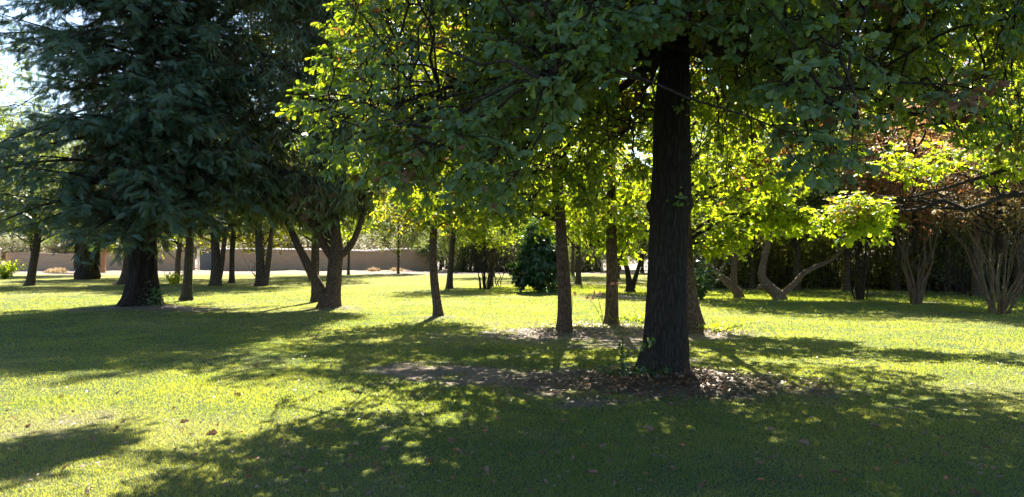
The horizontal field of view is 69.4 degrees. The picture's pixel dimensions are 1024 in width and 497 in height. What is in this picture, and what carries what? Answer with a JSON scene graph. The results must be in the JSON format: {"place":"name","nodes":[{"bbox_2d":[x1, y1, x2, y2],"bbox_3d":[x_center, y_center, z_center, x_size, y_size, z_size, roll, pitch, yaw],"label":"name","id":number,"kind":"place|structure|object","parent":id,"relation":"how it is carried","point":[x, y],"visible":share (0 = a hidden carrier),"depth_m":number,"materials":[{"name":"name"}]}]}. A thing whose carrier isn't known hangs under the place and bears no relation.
{"place":"outdoors","nodes":[
{"label":"outdoors","id":0,"kind":"place"},
{"bbox_2d":[0,0,971,256],"label":"sky","id":1,"kind":"structure","parent":0,"point":[8,62],"materials":[{"name":"white"}]},
{"bbox_2d":[0,257,1023,496],"bbox_3d":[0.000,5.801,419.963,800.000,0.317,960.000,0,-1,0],"label":"ground","id":2,"kind":"structure","parent":0,"point":[483,370],"depth_m":8.64,"materials":[{"name":"green plant"}]},
{"bbox_2d":[0,259,27,278],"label":"bright shrub","id":3,"kind":"object","parent":2,"relation":"on","point":[5,270],"visible":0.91,"depth_m":51.58,"materials":[{"name":"green plant"}]},
{"bbox_2d":[0,235,29,260],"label":"scrub tree","id":4,"kind":"object","parent":2,"relation":"on","point":[4,250],"visible":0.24,"depth_m":92.77,"materials":[{"name":"green plant"}]},
{"bbox_2d":[8,235,54,252],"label":"scrub tree","id":5,"kind":"object","parent":2,"relation":"on","point":[25,248],"visible":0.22,"depth_m":91.48,"materials":[{"name":"green plant"}]},
{"bbox_2d":[0,46,74,229],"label":"dark tree","id":6,"kind":"object","parent":2,"relation":"on","point":[9,122],"visible":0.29,"depth_m":35.25,"materials":[{"name":"green plant"}]},
{"bbox_2d":[0,123,75,254],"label":"dark tree","id":7,"kind":"object","parent":2,"relation":"on","point":[31,242],"visible":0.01,"depth_m":59.61,"materials":[{"name":"green plant"}]},
{"bbox_2d":[0,124,89,285],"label":"evergreen tree","id":8,"kind":"object","parent":2,"relation":"on","point":[36,240],"visible":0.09,"depth_m":39.40,"materials":[{"name":"green plant"}]},
{"bbox_2d":[28,227,73,253],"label":"scrub tree","id":9,"kind":"object","parent":2,"relation":"on","point":[64,251],"visible":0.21,"depth_m":85.50,"materials":[{"name":"green plant"}]},
{"bbox_2d":[43,268,62,272],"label":"straw tuft","id":10,"kind":"object","parent":2,"relation":"on","point":[51,270],"visible":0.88,"depth_m":69.71,"materials":[{"name":"beige plant"}]},
{"bbox_2d":[24,121,90,231],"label":"dark tree","id":11,"kind":"object","parent":2,"relation":"on","point":[68,150],"visible":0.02,"depth_m":61.38,"materials":[{"name":"green plant"}]},
{"bbox_2d":[31,213,123,279],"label":"tree","id":12,"kind":"object","parent":2,"relation":"on","point":[85,270],"visible":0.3,"depth_m":49.92,"materials":[{"name":"green plant"}]},
{"bbox_2d":[5,252,194,270],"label":"adobe wall","id":13,"kind":"structure","parent":2,"relation":"on","point":[46,261],"depth_m":78.99,"materials":[{"name":"stone"}]},
{"bbox_2d":[52,140,163,284],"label":"evergreen tree","id":14,"kind":"object","parent":2,"relation":"on","point":[121,280],"depth_m":40.76,"materials":[{"name":"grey plant"}]},
{"bbox_2d":[100,239,121,272],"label":"wall","id":15,"kind":"structure","parent":2,"relation":"on","point":[103,263],"depth_m":71.82,"materials":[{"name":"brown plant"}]},
{"bbox_2d":[111,230,184,257],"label":"yellowing tree","id":16,"kind":"object","parent":2,"relation":"on","point":[170,244],"visible":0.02,"depth_m":55.02,"materials":[{"name":"green plant"}]},
{"bbox_2d":[0,0,307,306],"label":"redwood tree","id":17,"kind":"object","parent":2,"relation":"on","point":[126,137],"visible":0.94,"depth_m":20.45,"materials":[{"name":"green plant"}]},
{"bbox_2d":[136,280,177,306],"bbox_3d":[-10.575,1.571,21.830,1.392,1.291,0.895,0,-1,0],"label":"ivy","id":18,"kind":"object","parent":17,"relation":"attached to","point":[155,296],"visible":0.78,"depth_m":21.78,"materials":[{"name":"green plant"}]},
{"bbox_2d":[162,270,182,283],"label":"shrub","id":19,"kind":"object","parent":2,"relation":"on","point":[173,280],"visible":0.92,"depth_m":41.51,"materials":[{"name":"green plant"}]},
{"bbox_2d":[161,236,206,251],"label":"scrub tree","id":20,"kind":"object","parent":2,"relation":"on","point":[182,246],"visible":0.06,"depth_m":96.45,"materials":[{"name":"green plant"}]},
{"bbox_2d":[162,220,210,283],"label":"evergreen tree","id":21,"kind":"object","parent":2,"relation":"on","point":[179,250],"visible":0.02,"depth_m":42.88,"materials":[{"name":"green plant"}]},
{"bbox_2d":[197,249,210,269],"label":"gate","id":22,"kind":"structure","parent":2,"relation":"on","point":[203,261],"depth_m":79.96,"materials":[{"name":"grey metal"}]},
{"bbox_2d":[182,236,229,258],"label":"scrub tree","id":23,"kind":"object","parent":2,"relation":"on","point":[206,250],"visible":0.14,"depth_m":91.65,"materials":[{"name":"green plant"}]},
{"bbox_2d":[124,1,304,300],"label":"evergreen tree","id":24,"kind":"object","parent":2,"relation":"on","point":[187,291],"visible":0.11,"depth_m":22.93,"materials":[{"name":"green plant"}]},
{"bbox_2d":[168,211,266,285],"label":"evergreen tree","id":25,"kind":"object","parent":2,"relation":"on","point":[217,264],"visible":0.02,"depth_m":39.83,"materials":[{"name":"grey plant"}]},
{"bbox_2d":[194,121,245,255],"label":"yellowing tree","id":26,"kind":"object","parent":2,"relation":"on","point":[208,245],"visible":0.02,"depth_m":51.86,"materials":[{"name":"green plant"}]},
{"bbox_2d":[204,214,266,282],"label":"evergreen tree","id":27,"kind":"object","parent":2,"relation":"on","point":[232,263],"visible":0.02,"depth_m":42.88,"materials":[{"name":"brown plant"}]},
{"bbox_2d":[228,236,267,249],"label":"scrub tree","id":28,"kind":"object","parent":2,"relation":"on","point":[243,243],"visible":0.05,"depth_m":94.81,"materials":[{"name":"green plant"}]},
{"bbox_2d":[242,252,268,286],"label":"bare shrub","id":29,"kind":"object","parent":2,"relation":"on","point":[257,271],"visible":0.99,"depth_m":38.38,"materials":[{"name":"brown plant"}]},
{"bbox_2d":[207,166,303,262],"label":"yellowing tree","id":30,"kind":"object","parent":2,"relation":"on","point":[249,244],"visible":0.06,"depth_m":47.55,"materials":[{"name":"green plant"}]},
{"bbox_2d":[200,112,319,285],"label":"evergreen tree","id":31,"kind":"object","parent":2,"relation":"on","point":[264,280],"visible":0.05,"depth_m":39.84,"materials":[{"name":"brown plant"}]},
{"bbox_2d":[247,230,294,250],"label":"scrub tree","id":32,"kind":"object","parent":2,"relation":"on","point":[279,246],"visible":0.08,"depth_m":87.03,"materials":[{"name":"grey plant"}]},
{"bbox_2d":[182,0,367,301],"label":"evergreen tree","id":33,"kind":"object","parent":2,"relation":"on","point":[315,256],"visible":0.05,"depth_m":25.87,"materials":[{"name":"plant"}]},
{"bbox_2d":[157,0,397,307],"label":"forked pine tree","id":34,"kind":"object","parent":2,"relation":"on","point":[318,217],"visible":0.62,"depth_m":21.76,"materials":[{"name":"green plant"}]},
{"bbox_2d":[281,227,329,250],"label":"scrub tree","id":35,"kind":"object","parent":2,"relation":"on","point":[308,245],"visible":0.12,"depth_m":87.34,"materials":[{"name":"green plant"}]},
{"bbox_2d":[220,248,429,270],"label":"adobe wall","id":36,"kind":"structure","parent":2,"relation":"on","point":[360,260],"depth_m":79.99,"materials":[{"name":"stone"}]},
{"bbox_2d":[276,129,382,247],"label":"green tree","id":37,"kind":"object","parent":2,"relation":"on","point":[309,238],"visible":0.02,"depth_m":55.96,"materials":[{"name":"grey plant"}]},
{"bbox_2d":[296,138,387,245],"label":"green tree","id":38,"kind":"object","parent":2,"relation":"on","point":[343,232],"visible":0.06,"depth_m":49.49,"materials":[{"name":"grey plant"}]},
{"bbox_2d":[295,138,395,274],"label":"dark tree","id":39,"kind":"object","parent":2,"relation":"on","point":[348,264],"visible":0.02,"depth_m":61.94,"materials":[{"name":"green plant"}]},
{"bbox_2d":[342,231,383,251],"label":"scrub tree","id":40,"kind":"object","parent":2,"relation":"on","point":[357,246],"visible":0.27,"depth_m":87.59,"materials":[{"name":"grey plant"}]},
{"bbox_2d":[357,220,383,245],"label":"distant tree","id":41,"kind":"object","parent":2,"relation":"on","point":[368,234],"visible":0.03,"depth_m":114.30,"materials":[{"name":"green plant"}]},
{"bbox_2d":[367,267,380,271],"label":"straw tuft","id":42,"kind":"object","parent":2,"relation":"on","point":[373,269],"visible":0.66,"depth_m":75.68,"materials":[{"name":"beige plant"}]},
{"bbox_2d":[364,226,399,250],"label":"scrub tree","id":43,"kind":"object","parent":2,"relation":"on","point":[381,242],"visible":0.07,"depth_m":98.14,"materials":[{"name":"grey plant"}]},
{"bbox_2d":[363,190,429,273],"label":"dark tree","id":44,"kind":"object","parent":2,"relation":"on","point":[407,234],"visible":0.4,"depth_m":65.47,"materials":[{"name":"green plant"}]},
{"bbox_2d":[387,267,405,271],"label":"straw tuft","id":45,"kind":"object","parent":2,"relation":"on","point":[395,269],"visible":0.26,"depth_m":73.66,"materials":[{"name":"beige plant"}]},
{"bbox_2d":[388,223,438,248],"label":"scrub tree","id":46,"kind":"object","parent":2,"relation":"on","point":[401,243],"visible":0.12,"depth_m":85.50,"materials":[{"name":"green plant"}]},
{"bbox_2d":[341,0,512,315],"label":"pine tree","id":47,"kind":"object","parent":2,"relation":"on","point":[436,298],"visible":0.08,"depth_m":18.90,"materials":[{"name":"green plant"}]},
{"bbox_2d":[410,230,455,269],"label":"brush tree","id":48,"kind":"object","parent":2,"relation":"on","point":[440,258],"visible":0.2,"depth_m":78.98,"materials":[{"name":"green plant"}]},
{"bbox_2d":[414,188,486,288],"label":"pine tree","id":49,"kind":"object","parent":2,"relation":"on","point":[449,282],"visible":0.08,"depth_m":35.89,"materials":[{"name":"brown plant"}]},
{"bbox_2d":[448,436,454,442],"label":"fallen leaf","id":50,"kind":"object","parent":2,"relation":"on","point":[451,439],"visible":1,"depth_m":6.26,"materials":[{"name":"brown plant"}]},
{"bbox_2d":[437,222,486,258],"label":"brush tree","id":51,"kind":"object","parent":2,"relation":"on","point":[443,242],"visible":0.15,"depth_m":72.95,"materials":[{"name":"green plant"}]},
{"bbox_2d":[481,466,488,476],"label":"fallen leaf","id":52,"kind":"object","parent":2,"relation":"on","point":[485,469],"visible":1,"depth_m":5.30,"materials":[{"name":"plant"}]},
{"bbox_2d":[450,217,521,288],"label":"tree","id":53,"kind":"object","parent":2,"relation":"on","point":[479,234],"visible":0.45,"depth_m":34.85,"materials":[{"name":"green plant"}]},
{"bbox_2d":[439,166,536,286],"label":"shade tree","id":54,"kind":"object","parent":2,"relation":"on","point":[497,247],"visible":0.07,"depth_m":37.88,"materials":[{"name":"green plant"}]},
{"bbox_2d":[465,234,519,276],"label":"green tree","id":55,"kind":"object","parent":2,"relation":"on","point":[494,253],"depth_m":55.83,"materials":[{"name":"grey plant"}]},
{"bbox_2d":[487,257,512,285],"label":"bare shrub","id":56,"kind":"object","parent":2,"relation":"on","point":[499,273],"visible":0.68,"depth_m":38.50,"materials":[{"name":"brown plant"}]},
{"bbox_2d":[481,228,535,263],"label":"brush tree","id":57,"kind":"object","parent":2,"relation":"on","point":[517,246],"visible":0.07,"depth_m":72.60,"materials":[{"name":"green plant"}]},
{"bbox_2d":[0,273,1023,496],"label":"grass","id":58,"kind":"structure","parent":2,"relation":"on","point":[754,301],"depth_m":8.29,"materials":[{"name":"green plant"}]},
{"bbox_2d":[206,429,217,435],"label":"fallen leaf","id":59,"kind":"object","parent":58,"relation":"on","point":[213,432],"visible":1,"depth_m":6.49,"materials":[{"name":"brown plant"}]},
{"bbox_2d":[797,438,808,444],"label":"fallen leaf","id":60,"kind":"object","parent":58,"relation":"on","point":[805,441],"visible":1,"depth_m":6.11,"materials":[{"name":"plant"}]},
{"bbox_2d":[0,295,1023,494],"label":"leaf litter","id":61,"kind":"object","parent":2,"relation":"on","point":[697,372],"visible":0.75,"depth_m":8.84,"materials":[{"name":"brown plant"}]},
{"bbox_2d":[443,241,605,271],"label":"hedge","id":62,"kind":"object","parent":2,"relation":"on","point":[464,264],"visible":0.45,"depth_m":72.66,"materials":[{"name":"green plant"}]},
{"bbox_2d":[420,127,634,331],"bbox_3d":[0.344,-1.912,15.461,4.708,7.499,4.177,0,-1,0],"label":"sweetgum tree","id":63,"kind":"object","parent":2,"relation":"on","point":[556,215],"visible":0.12,"depth_m":15.20,"materials":[{"name":"green plant"}]},
{"bbox_2d":[494,142,575,241],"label":"green tree","id":64,"kind":"object","parent":2,"relation":"on","point":[536,238],"depth_m":49.75,"materials":[{"name":"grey plant"}]},
{"bbox_2d":[523,377,547,383],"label":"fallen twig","id":65,"kind":"object","parent":2,"relation":"on","point":[534,379],"visible":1,"depth_m":9.27,"materials":[{"name":"brown wood"}]},
{"bbox_2d":[505,216,571,292],"bbox_3d":[1.209,0.391,32.578,2.817,3.658,2.551,0,-1,-37],"label":"laurel bush","id":66,"kind":"object","parent":2,"relation":"on","point":[535,268],"visible":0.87,"depth_m":32.06,"materials":[{"name":"green plant"}]},
{"bbox_2d":[541,148,618,283],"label":"tree","id":67,"kind":"object","parent":2,"relation":"on","point":[578,279],"visible":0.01,"depth_m":41.87,"materials":[{"name":"green plant"}]},
{"bbox_2d":[541,120,624,275],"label":"dark tree","id":68,"kind":"object","parent":2,"relation":"on","point":[572,270],"visible":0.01,"depth_m":59.87,"materials":[{"name":"green plant"}]},
{"bbox_2d":[592,291,603,323],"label":"pink lily","id":69,"kind":"object","parent":2,"relation":"on","point":[599,293],"visible":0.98,"depth_m":17.08,"materials":[{"name":"plant"}]},
{"bbox_2d":[572,131,648,278],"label":"green tree","id":70,"kind":"object","parent":2,"relation":"on","point":[643,201],"depth_m":51.86,"materials":[{"name":"grey plant"}]},
{"bbox_2d":[573,157,652,291],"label":"shade tree","id":71,"kind":"object","parent":2,"relation":"on","point":[631,284],"visible":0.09,"depth_m":32.36,"materials":[{"name":"green plant"}]},
{"bbox_2d":[607,282,619,323],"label":"pink lily","id":72,"kind":"object","parent":2,"relation":"on","point":[611,283],"visible":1,"depth_m":17.09,"materials":[{"name":"plant"}]},
{"bbox_2d":[590,362,641,377],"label":"weed plant","id":73,"kind":"object","parent":2,"relation":"on","point":[625,373],"visible":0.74,"depth_m":9.27,"materials":[{"name":"green plant"}]},
{"bbox_2d":[541,78,694,323],"bbox_3d":[2.302,-2.021,17.605,4.453,7.802,4.276,0,-1,0],"label":"sweetgum tree","id":74,"kind":"object","parent":2,"relation":"on","point":[612,236],"visible":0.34,"depth_m":17.51,"materials":[{"name":"green plant"}]},
{"bbox_2d":[598,308,644,323],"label":"grass tuft","id":75,"kind":"object","parent":2,"relation":"on","point":[641,317],"visible":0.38,"depth_m":17.78,"materials":[{"name":"green plant"}]},
{"bbox_2d":[617,337,625,365],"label":"weed plant","id":76,"kind":"object","parent":2,"relation":"on","point":[621,352],"visible":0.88,"depth_m":10.03,"materials":[{"name":"green plant"}]},
{"bbox_2d":[601,251,647,269],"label":"brush tree","id":77,"kind":"object","parent":2,"relation":"on","point":[632,259],"visible":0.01,"depth_m":79.01,"materials":[{"name":"green plant"}]},
{"bbox_2d":[605,233,647,272],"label":"brush tree","id":78,"kind":"object","parent":2,"relation":"on","point":[642,266],"visible":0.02,"depth_m":69.83,"materials":[{"name":"green plant"}]},
{"bbox_2d":[597,355,672,377],"bbox_3d":[1.598,1.521,9.219,0.799,0.243,0.952,0,-1,28],"label":"weed plant","id":79,"kind":"object","parent":2,"relation":"on","point":[622,368],"visible":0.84,"depth_m":9.15,"materials":[{"name":"green plant"}]},
{"bbox_2d":[627,235,648,264],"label":"brush tree","id":80,"kind":"object","parent":2,"relation":"on","point":[645,254],"visible":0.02,"depth_m":68.58,"materials":[{"name":"green plant"}]},
{"bbox_2d":[643,425,652,431],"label":"fallen leaf","id":81,"kind":"object","parent":2,"relation":"on","point":[650,428],"visible":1,"depth_m":6.68,"materials":[{"name":"plant"}]},
{"bbox_2d":[275,0,1023,376],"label":"oak tree","id":82,"kind":"object","parent":2,"relation":"on","point":[551,72],"visible":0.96,"depth_m":7.17,"materials":[{"name":"green plant"}]},
{"bbox_2d":[617,132,703,225],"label":"green tree","id":83,"kind":"object","parent":2,"relation":"on","point":[646,155],"depth_m":46.06,"materials":[{"name":"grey plant"}]},
{"bbox_2d":[643,124,756,280],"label":"green tree","id":84,"kind":"object","parent":2,"relation":"on","point":[695,216],"visible":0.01,"depth_m":37.87,"materials":[{"name":"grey plant"}]},
{"bbox_2d":[693,250,730,299],"bbox_3d":[6.580,0.965,27.258,2.698,1.851,2.222,0,-1,34],"label":"bush","id":85,"kind":"object","parent":2,"relation":"on","point":[702,287],"visible":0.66,"depth_m":26.88,"materials":[{"name":"green plant"}]},
{"bbox_2d":[688,319,757,332],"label":"grass tuft","id":86,"kind":"object","parent":2,"relation":"on","point":[717,325],"visible":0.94,"depth_m":15.40,"materials":[{"name":"green plant"}]},
{"bbox_2d":[631,79,823,330],"bbox_3d":[4.419,-1.783,16.192,4.545,7.198,3.714,0,-1,0],"label":"sweetgum tree","id":87,"kind":"object","parent":2,"relation":"on","point":[770,217],"visible":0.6,"depth_m":15.64,"materials":[{"name":"green plant"}]},
{"bbox_2d":[702,163,783,288],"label":"yellowing tree","id":88,"kind":"object","parent":2,"relation":"on","point":[752,257],"visible":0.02,"depth_m":35.86,"materials":[{"name":"green plant"}]},
{"bbox_2d":[690,89,807,297],"bbox_3d":[8.646,-2.271,28.899,6.643,8.497,6.232,0,-1,0],"label":"crooked tree","id":89,"kind":"object","parent":2,"relation":"on","point":[732,286],"visible":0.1,"depth_m":28.38,"materials":[{"name":"green plant"}]},
{"bbox_2d":[647,210,890,288],"bbox_3d":[13.025,-0.198,38.555,11.395,4.715,7.536,0,-1,0],"label":"hedge","id":90,"kind":"object","parent":2,"relation":"on","point":[779,271],"visible":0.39,"depth_m":36.50,"materials":[{"name":"green plant"}]},
{"bbox_2d":[750,127,831,290],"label":"green tree","id":91,"kind":"object","parent":2,"relation":"on","point":[797,261],"visible":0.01,"depth_m":33.87,"materials":[{"name":"grey plant"}]},
{"bbox_2d":[695,79,904,300],"bbox_3d":[10.436,-2.548,27.260,7.353,9.058,6.824,0,-1,27],"label":"crooked tree","id":92,"kind":"object","parent":2,"relation":"on","point":[772,289],"visible":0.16,"depth_m":26.81,"materials":[{"name":"green plant"}]},
{"bbox_2d":[805,232,842,269],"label":"yellowing tree","id":93,"kind":"object","parent":2,"relation":"on","point":[819,240],"visible":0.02,"depth_m":37.90,"materials":[{"name":"green plant"}]},
{"bbox_2d":[797,109,912,291],"bbox_3d":[14.695,-2.370,33.046,6.504,8.816,6.036,0,-1,0],"label":"green tree","id":94,"kind":"object","parent":2,"relation":"on","point":[846,280],"visible":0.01,"depth_m":32.87,"materials":[{"name":"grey plant"}]},
{"bbox_2d":[792,109,940,299],"bbox_3d":[12.837,-1.826,27.452,5.843,7.485,5.572,0,-1,0],"label":"crape myrtle","id":95,"kind":"object","parent":2,"relation":"on","point":[859,292],"visible":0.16,"depth_m":27.06,"materials":[{"name":"green plant"}]},
{"bbox_2d":[762,223,989,279],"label":"hedge","id":96,"kind":"object","parent":2,"relation":"on","point":[873,251],"visible":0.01,"depth_m":43.96,"materials":[{"name":"green plant"}]},
{"bbox_2d":[842,79,968,290],"bbox_3d":[17.762,-3.052,33.574,7.346,10.192,6.862,0,-1,-23],"label":"green tree","id":97,"kind":"object","parent":2,"relation":"on","point":[897,278],"visible":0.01,"depth_m":33.38,"materials":[{"name":"grey plant"}]},
{"bbox_2d":[808,0,1023,247],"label":"oak tree","id":98,"kind":"object","parent":2,"relation":"on","point":[868,213],"visible":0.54,"depth_m":14.19,"materials":[{"name":"green plant"}]},
{"bbox_2d":[835,83,1003,304],"bbox_3d":[13.382,-1.966,24.345,5.632,7.718,5.538,0,-1,0],"label":"crape myrtle","id":99,"kind":"object","parent":2,"relation":"on","point":[916,296],"visible":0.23,"depth_m":24.19,"materials":[{"name":"green plant"}]},
{"bbox_2d":[869,80,990,291],"bbox_3d":[19.251,-3.101,33.098,7.152,10.279,6.875,0,-1,0],"label":"red leaved tree","id":100,"kind":"object","parent":2,"relation":"on","point":[948,254],"visible":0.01,"depth_m":32.88,"materials":[{"name":"grey plant"}]},
{"bbox_2d":[837,208,1023,291],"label":"hedge","id":101,"kind":"object","parent":2,"relation":"on","point":[935,280],"visible":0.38,"depth_m":33.32,"materials":[{"name":"green plant"}]},
{"bbox_2d":[884,26,1023,296],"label":"red leaved tree","id":102,"kind":"object","parent":2,"relation":"on","point":[975,289],"visible":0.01,"depth_m":28.88,"materials":[{"name":"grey plant"}]},
{"bbox_2d":[939,249,971,294],"bbox_3d":[18.313,0.947,30.120,1.617,2.023,2.188,0,-1,26],"label":"bare shrub","id":103,"kind":"object","parent":2,"relation":"on","point":[963,288],"visible":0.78,"depth_m":30.02,"materials":[{"name":"brown plant"}]},
{"bbox_2d":[896,118,1023,313],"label":"crape myrtle","id":104,"kind":"object","parent":2,"relation":"on","point":[997,222],"visible":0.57,"depth_m":20.67,"materials":[{"name":"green plant"}]},
{"bbox_2d":[906,78,1023,294],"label":"green tree","id":105,"kind":"object","parent":2,"relation":"on","point":[1016,264],"visible":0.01,"depth_m":29.88,"materials":[{"name":"grey plant"}]},
{"bbox_2d":[970,487,981,495],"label":"fallen leaf","id":106,"kind":"object","parent":2,"relation":"on","point":[972,489],"visible":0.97,"depth_m":5.00,"materials":[{"name":"brown plant"}]},
{"bbox_2d":[950,5,1023,183],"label":"dark tree","id":107,"kind":"object","parent":2,"relation":"on","point":[1000,103],"depth_m":27.37,"materials":[{"name":"green plant"}]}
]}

